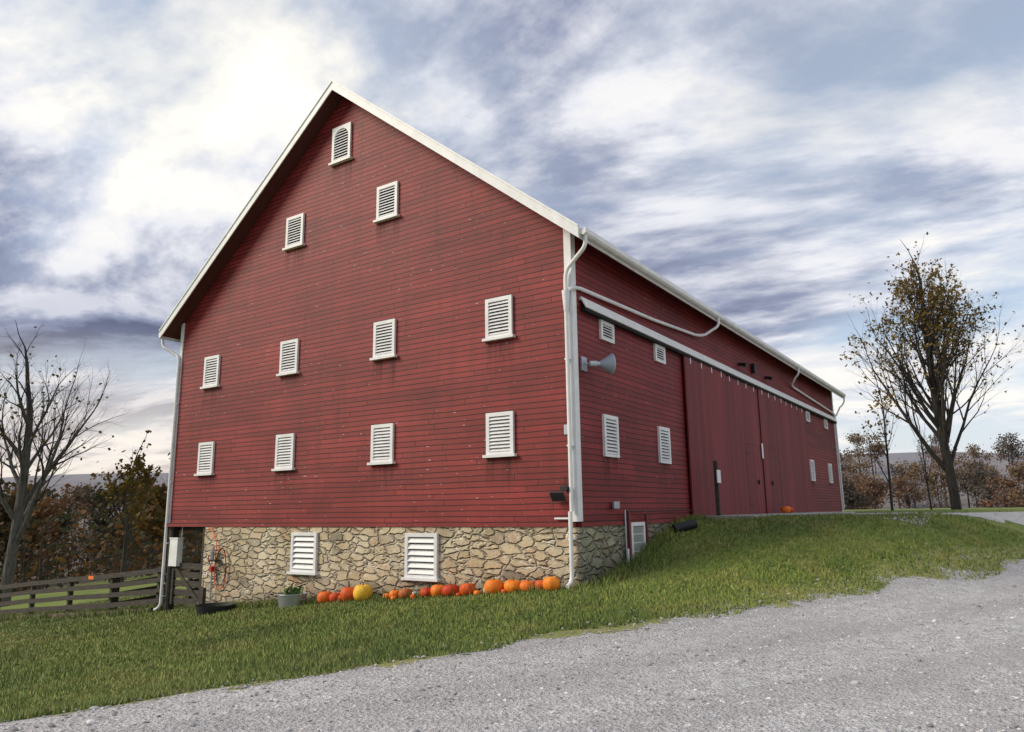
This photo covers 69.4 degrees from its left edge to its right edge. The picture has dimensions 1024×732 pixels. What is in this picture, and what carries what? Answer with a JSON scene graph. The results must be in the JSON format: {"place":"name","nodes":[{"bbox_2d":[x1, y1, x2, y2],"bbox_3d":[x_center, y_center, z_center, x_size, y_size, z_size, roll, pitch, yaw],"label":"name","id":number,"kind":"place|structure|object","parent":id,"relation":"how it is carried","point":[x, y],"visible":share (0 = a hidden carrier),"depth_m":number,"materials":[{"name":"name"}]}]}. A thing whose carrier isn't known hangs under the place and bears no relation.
{"place":"outdoors","nodes":[
{"label":"outdoors","id":0,"kind":"place"},
{"bbox_2d":[164,517,691,603],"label":"barn stone foundation walls","id":1,"kind":"structure","parent":0,"point":[478,555],"depth_m":17.28,"materials":[{"name":"beige stone"}]},
{"bbox_2d":[170,97,841,522],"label":"barn frame walls","id":2,"kind":"structure","parent":0,"point":[442,257],"depth_m":18.65,"materials":[{"name":"red wood"}]},
{"bbox_2d":[162,90,342,339],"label":"barn roof","id":3,"kind":"structure","parent":2,"relation":"on","point":[280,176],"depth_m":22.11,"materials":[{"name":"red wood"}]},
{"bbox_2d":[153,227,845,610],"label":"gutter downspouts","id":4,"kind":"object","parent":2,"relation":"attached to","point":[615,251],"visible":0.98,"depth_m":18.49,"materials":[{"name":"white metal"}]},
{"bbox_2d":[159,80,842,581],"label":"barn white trim and vents","id":5,"kind":"structure","parent":2,"relation":"attached to","point":[417,546],"depth_m":18.50,"materials":[{"name":"white wood"}]},
{"bbox_2d":[200,129,831,574],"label":"louvers","id":6,"kind":"object","parent":5,"relation":"attached to","point":[384,191],"visible":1,"depth_m":18.87,"materials":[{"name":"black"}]},
{"bbox_2d":[580,353,615,373],"bbox_3d":[1.819,-0.041,15.829,0.752,0.450,0.427,-1,-11,1],"label":"loudspeaker horn","id":7,"kind":"object","parent":5,"relation":"attached to","point":[608,363],"visible":1,"depth_m":15.68,"materials":[{"name":"grey metal"}]},
{"bbox_2d":[549,424,697,563],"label":"electrical fixtures","id":8,"kind":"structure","parent":5,"relation":"attached to","point":[636,533],"depth_m":16.64,"materials":[{"name":"white paint"}]},
{"bbox_2d":[581,307,836,515],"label":"barn sliding doors","id":9,"kind":"structure","parent":2,"relation":"attached to","point":[731,422],"depth_m":24.02,"materials":[{"name":"red wood"}]},
{"bbox_2d":[738,363,782,504],"bbox_3d":[8.890,2.403,26.204,0.270,4.940,4.000,-8,-13,33],"label":"door hardware","id":10,"kind":"object","parent":9,"relation":"attached to","point":[753,368],"visible":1,"depth_m":26.32,"materials":[{"name":"metal"}]},
{"bbox_2d":[0,537,1023,731],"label":"gravel road","id":11,"kind":"structure","parent":0,"point":[812,721],"depth_m":7.29,"materials":[{"name":"grey gravel"}]},
{"bbox_2d":[0,452,1023,722],"bbox_3d":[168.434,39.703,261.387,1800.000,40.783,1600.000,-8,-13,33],"label":"terrain","id":12,"kind":"structure","parent":0,"point":[910,458],"depth_m":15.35,"materials":[{"name":"green plant"}]},
{"bbox_2d":[0,479,34,556],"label":"tree","id":13,"kind":"object","parent":12,"relation":"on","point":[5,518],"visible":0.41,"depth_m":75.37,"materials":[{"name":"brown plant"}]},
{"bbox_2d":[0,495,35,566],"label":"tree","id":14,"kind":"object","parent":12,"relation":"on","point":[21,541],"visible":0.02,"depth_m":82.14,"materials":[{"name":"brown plant"}]},
{"bbox_2d":[3,474,55,533],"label":"tree","id":15,"kind":"object","parent":12,"relation":"on","point":[30,486],"visible":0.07,"depth_m":124.46,"materials":[{"name":"brown plant"}]},
{"bbox_2d":[12,486,69,578],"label":"tree","id":16,"kind":"object","parent":12,"relation":"on","point":[45,505],"visible":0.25,"depth_m":90.54,"materials":[{"name":"brown plant"}]},
{"bbox_2d":[26,488,74,562],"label":"tree","id":17,"kind":"object","parent":12,"relation":"on","point":[60,517],"visible":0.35,"depth_m":106.80,"materials":[{"name":"brown plant"}]},
{"bbox_2d":[54,492,74,510],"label":"tree","id":18,"kind":"object","parent":12,"relation":"on","point":[66,498],"visible":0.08,"depth_m":170.40,"materials":[{"name":"brown plant"}]},
{"bbox_2d":[0,320,133,606],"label":"bare tree","id":19,"kind":"object","parent":12,"relation":"on","point":[20,517],"visible":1,"depth_m":40.87,"materials":[{"name":"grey plant"}]},
{"bbox_2d":[58,482,94,528],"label":"tree","id":20,"kind":"object","parent":12,"relation":"on","point":[70,503],"visible":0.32,"depth_m":193.57,"materials":[{"name":"green plant"}]},
{"bbox_2d":[67,489,93,529],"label":"tree","id":21,"kind":"object","parent":12,"relation":"on","point":[79,498],"visible":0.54,"depth_m":181.26,"materials":[{"name":"brown plant"}]},
{"bbox_2d":[71,494,103,529],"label":"tree","id":22,"kind":"object","parent":12,"relation":"on","point":[79,505],"visible":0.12,"depth_m":190.05,"materials":[{"name":"brown plant"}]},
{"bbox_2d":[0,561,200,619],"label":"wooden fence","id":23,"kind":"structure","parent":12,"relation":"on","point":[114,585],"depth_m":24.59,"materials":[{"name":"brown wood"}]},
{"bbox_2d":[70,479,152,569],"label":"tree","id":24,"kind":"object","parent":12,"relation":"on","point":[103,522],"visible":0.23,"depth_m":97.92,"materials":[{"name":"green plant"}]},
{"bbox_2d":[83,476,159,557],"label":"tree","id":25,"kind":"object","parent":12,"relation":"on","point":[96,502],"visible":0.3,"depth_m":99.56,"materials":[{"name":"brown plant"}]},
{"bbox_2d":[98,430,162,581],"bbox_3d":[-28.097,10.314,54.787,4.179,11.695,5.011,-8,-13,33],"label":"tree","id":26,"kind":"object","parent":12,"relation":"on","point":[128,483],"visible":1,"depth_m":54.47,"materials":[{"name":"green plant"}]},
{"bbox_2d":[117,481,168,567],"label":"tree","id":27,"kind":"object","parent":12,"relation":"on","point":[151,538],"visible":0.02,"depth_m":79.38,"materials":[{"name":"brown plant"}]},
{"bbox_2d":[124,477,191,575],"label":"tree","id":28,"kind":"object","parent":12,"relation":"on","point":[161,503],"visible":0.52,"depth_m":70.75,"materials":[{"name":"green plant"}]},
{"bbox_2d":[160,467,183,569],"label":"tree","id":29,"kind":"object","parent":12,"relation":"on","point":[163,516],"visible":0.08,"depth_m":71.72,"materials":[{"name":"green plant"}]},
{"bbox_2d":[163,527,204,610],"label":"gate","id":30,"kind":"structure","parent":12,"relation":"on","point":[171,583],"depth_m":21.85,"materials":[{"name":"brown wood"}]},
{"bbox_2d":[168,527,183,565],"bbox_3d":[-10.045,5.361,22.187,0.516,1.230,0.200,-8,-13,33],"label":"electrical cabinet","id":31,"kind":"object","parent":30,"relation":"attached to","point":[175,551],"visible":0.85,"depth_m":22.08,"materials":[{"name":"white metal"}]},
{"bbox_2d":[200,588,205,603],"bbox_3d":[-8.303,6.382,19.862,0.100,0.820,0.100,-8,-13,33],"label":"stake post","id":32,"kind":"object","parent":12,"relation":"on","point":[203,596],"visible":0.5,"depth_m":19.87,"materials":[{"name":"brown wood"}]},
{"bbox_2d":[195,602,235,614],"bbox_3d":[-7.708,6.311,19.223,1.000,0.220,1.000,-8,-13,33],"label":"rubber tub","id":33,"kind":"object","parent":12,"relation":"on","point":[208,608],"visible":0.89,"depth_m":18.93,"materials":[{"name":"black rubber"}]},
{"bbox_2d":[206,527,226,602],"bbox_3d":[-8.376,5.691,20.654,1.083,2.314,0.248,-8,-13,33],"label":"hydrant and hose","id":34,"kind":"object","parent":12,"relation":"on","point":[212,569],"visible":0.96,"depth_m":20.65,"materials":[{"name":"red rubber"}]},
{"bbox_2d":[277,586,307,607],"bbox_3d":[-5.402,5.678,18.195,0.735,0.488,0.735,1,-11,-11],"label":"potted plant","id":35,"kind":"object","parent":12,"relation":"on","point":[291,596],"visible":0.98,"depth_m":17.97,"materials":[{"name":"grey"}]},
{"bbox_2d":[0,450,1012,591],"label":"bushes","id":36,"kind":"object","parent":12,"relation":"on","point":[41,568],"visible":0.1,"depth_m":68.47,"materials":[{"name":"brown plant"}]},
{"bbox_2d":[317,505,793,602],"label":"pumpkins","id":37,"kind":"object","parent":12,"relation":"on","point":[362,591],"visible":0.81,"depth_m":15.84,"materials":[{"name":"orange food"}]},
{"bbox_2d":[713,461,720,515],"bbox_3d":[5.624,3.519,20.199,0.130,1.850,0.280,-8,-13,33],"label":"sign post","id":38,"kind":"object","parent":12,"relation":"on","point":[717,476],"visible":0.82,"depth_m":20.20,"materials":[{"name":"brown wood"}]},
{"bbox_2d":[691,512,854,518],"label":"concrete apron slab","id":39,"kind":"structure","parent":12,"relation":"on","point":[753,516],"depth_m":21.74,"materials":[{"name":"grey concrete"}]},
{"bbox_2d":[839,447,856,476],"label":"tree","id":40,"kind":"object","parent":12,"relation":"on","point":[842,458],"visible":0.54,"depth_m":268.39,"materials":[{"name":"brown plant"}]},
{"bbox_2d":[841,470,859,509],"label":"tree","id":41,"kind":"object","parent":12,"relation":"on","point":[843,483],"visible":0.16,"depth_m":157.48,"materials":[{"name":"brown plant"}]},
{"bbox_2d":[843,430,868,470],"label":"tree","id":42,"kind":"object","parent":12,"relation":"on","point":[850,436],"visible":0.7,"depth_m":290.86,"materials":[{"name":"brown plant"}]},
{"bbox_2d":[843,482,873,509],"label":"tree","id":43,"kind":"object","parent":12,"relation":"on","point":[859,498],"visible":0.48,"depth_m":158.37,"materials":[{"name":"brown plant"}]},
{"bbox_2d":[841,456,878,483],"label":"tree","id":44,"kind":"object","parent":12,"relation":"on","point":[857,465],"visible":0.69,"depth_m":229.95,"materials":[{"name":"brown plant"}]},
{"bbox_2d":[842,469,889,508],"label":"tree","id":45,"kind":"object","parent":12,"relation":"on","point":[859,481],"visible":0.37,"depth_m":175.65,"materials":[{"name":"brown plant"}]},
{"bbox_2d":[850,476,888,508],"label":"tree","id":46,"kind":"object","parent":12,"relation":"on","point":[879,486],"visible":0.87,"depth_m":166.95,"materials":[{"name":"brown plant"}]},
{"bbox_2d":[857,473,882,508],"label":"tree","id":47,"kind":"object","parent":12,"relation":"on","point":[868,479],"visible":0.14,"depth_m":194.70,"materials":[{"name":"brown plant"}]},
{"bbox_2d":[858,441,885,475],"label":"tree","id":48,"kind":"object","parent":12,"relation":"on","point":[874,449],"visible":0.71,"depth_m":283.39,"materials":[{"name":"brown plant"}]},
{"bbox_2d":[852,431,895,474],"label":"tree","id":49,"kind":"object","parent":12,"relation":"on","point":[863,449],"visible":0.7,"depth_m":286.76,"materials":[{"name":"brown plant"}]},
{"bbox_2d":[855,361,902,510],"bbox_3d":[20.051,3.849,39.770,1.932,8.308,2.597,5,-13,-27],"label":"tree sapling","id":50,"kind":"object","parent":12,"relation":"on","point":[885,434],"visible":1,"depth_m":39.95,"materials":[{"name":"brown plant"}]},
{"bbox_2d":[882,462,908,508],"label":"tree","id":51,"kind":"object","parent":12,"relation":"on","point":[895,467],"visible":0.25,"depth_m":216.28,"materials":[{"name":"brown plant"}]},
{"bbox_2d":[883,471,930,508],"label":"tree","id":52,"kind":"object","parent":12,"relation":"on","point":[902,486],"visible":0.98,"depth_m":186.30,"materials":[{"name":"brown plant"}]},
{"bbox_2d":[890,458,940,507],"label":"tree","id":53,"kind":"object","parent":12,"relation":"on","point":[914,467],"visible":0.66,"depth_m":194.68,"materials":[{"name":"brown plant"}]},
{"bbox_2d":[817,512,1023,525],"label":"drive gravel","id":54,"kind":"structure","parent":12,"relation":"on","point":[1014,517],"depth_m":19.61,"materials":[{"name":"grey gravel"}]},
{"bbox_2d":[902,396,938,509],"bbox_3d":[22.711,4.784,40.846,1.969,6.800,1.558,7,-13,-34],"label":"tree sapling","id":55,"kind":"object","parent":12,"relation":"on","point":[923,458],"visible":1,"depth_m":40.74,"materials":[{"name":"brown plant"}]},
{"bbox_2d":[914,434,939,468],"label":"tree","id":56,"kind":"object","parent":12,"relation":"on","point":[935,438],"visible":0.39,"depth_m":284.54,"materials":[{"name":"brown plant"}]},
{"bbox_2d":[839,232,1023,509],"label":"tree","id":57,"kind":"object","parent":12,"relation":"on","point":[933,333],"visible":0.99,"depth_m":41.68,"materials":[{"name":"brown plant"}]},
{"bbox_2d":[917,468,948,507],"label":"tree","id":58,"kind":"object","parent":12,"relation":"on","point":[934,483],"visible":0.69,"depth_m":203.81,"materials":[{"name":"brown plant"}]},
{"bbox_2d":[914,451,964,504],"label":"tree","id":59,"kind":"object","parent":12,"relation":"on","point":[932,464],"visible":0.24,"depth_m":214.39,"materials":[{"name":"brown plant"}]},
{"bbox_2d":[925,439,956,477],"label":"tree","id":60,"kind":"object","parent":12,"relation":"on","point":[936,449],"visible":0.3,"depth_m":262.21,"materials":[{"name":"brown plant"}]},
{"bbox_2d":[929,449,960,471],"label":"tree","id":61,"kind":"object","parent":12,"relation":"on","point":[953,461],"visible":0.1,"depth_m":244.11,"materials":[{"name":"brown plant"}]},
{"bbox_2d":[943,456,979,507],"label":"tree","id":62,"kind":"object","parent":12,"relation":"on","point":[969,466],"visible":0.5,"depth_m":203.40,"materials":[{"name":"brown plant"}]},
{"bbox_2d":[958,458,989,506],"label":"tree","id":63,"kind":"object","parent":12,"relation":"on","point":[965,484],"visible":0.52,"depth_m":202.57,"materials":[{"name":"brown plant"}]},
{"bbox_2d":[958,443,993,494],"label":"tree","id":64,"kind":"object","parent":12,"relation":"on","point":[974,451],"visible":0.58,"depth_m":226.50,"materials":[{"name":"brown plant"}]},
{"bbox_2d":[961,467,1001,507],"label":"tree","id":65,"kind":"object","parent":12,"relation":"on","point":[982,476],"visible":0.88,"depth_m":181.17,"materials":[{"name":"brown plant"}]},
{"bbox_2d":[961,451,1002,501],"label":"tree","id":66,"kind":"object","parent":12,"relation":"on","point":[989,457],"visible":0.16,"depth_m":211.85,"materials":[{"name":"brown plant"}]},
{"bbox_2d":[976,466,1012,507],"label":"tree","id":67,"kind":"object","parent":12,"relation":"on","point":[1005,490],"visible":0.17,"depth_m":194.71,"materials":[{"name":"brown plant"}]},
{"bbox_2d":[975,472,1023,507],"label":"tree","id":68,"kind":"object","parent":12,"relation":"on","point":[1006,483],"visible":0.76,"depth_m":151.26,"materials":[{"name":"brown plant"}]},
{"bbox_2d":[990,432,1023,477],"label":"tree","id":69,"kind":"object","parent":12,"relation":"on","point":[1011,448],"visible":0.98,"depth_m":255.80,"materials":[{"name":"grey plant"}]},
{"bbox_2d":[991,442,1023,466],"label":"tree","id":70,"kind":"object","parent":12,"relation":"on","point":[1004,456],"visible":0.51,"depth_m":260.88,"materials":[{"name":"brown plant"}]},
{"bbox_2d":[997,462,1023,506],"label":"tree","id":71,"kind":"object","parent":12,"relation":"on","point":[1015,471],"visible":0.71,"depth_m":165.22,"materials":[{"name":"brown plant"}]},
{"bbox_2d":[1006,457,1023,483],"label":"tree","id":72,"kind":"object","parent":12,"relation":"on","point":[1015,463],"visible":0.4,"depth_m":199.07,"materials":[{"name":"brown plant"}]},
{"bbox_2d":[0,0,1023,477],"label":"sky","id":73,"kind":"structure","parent":0,"point":[768,160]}
]}

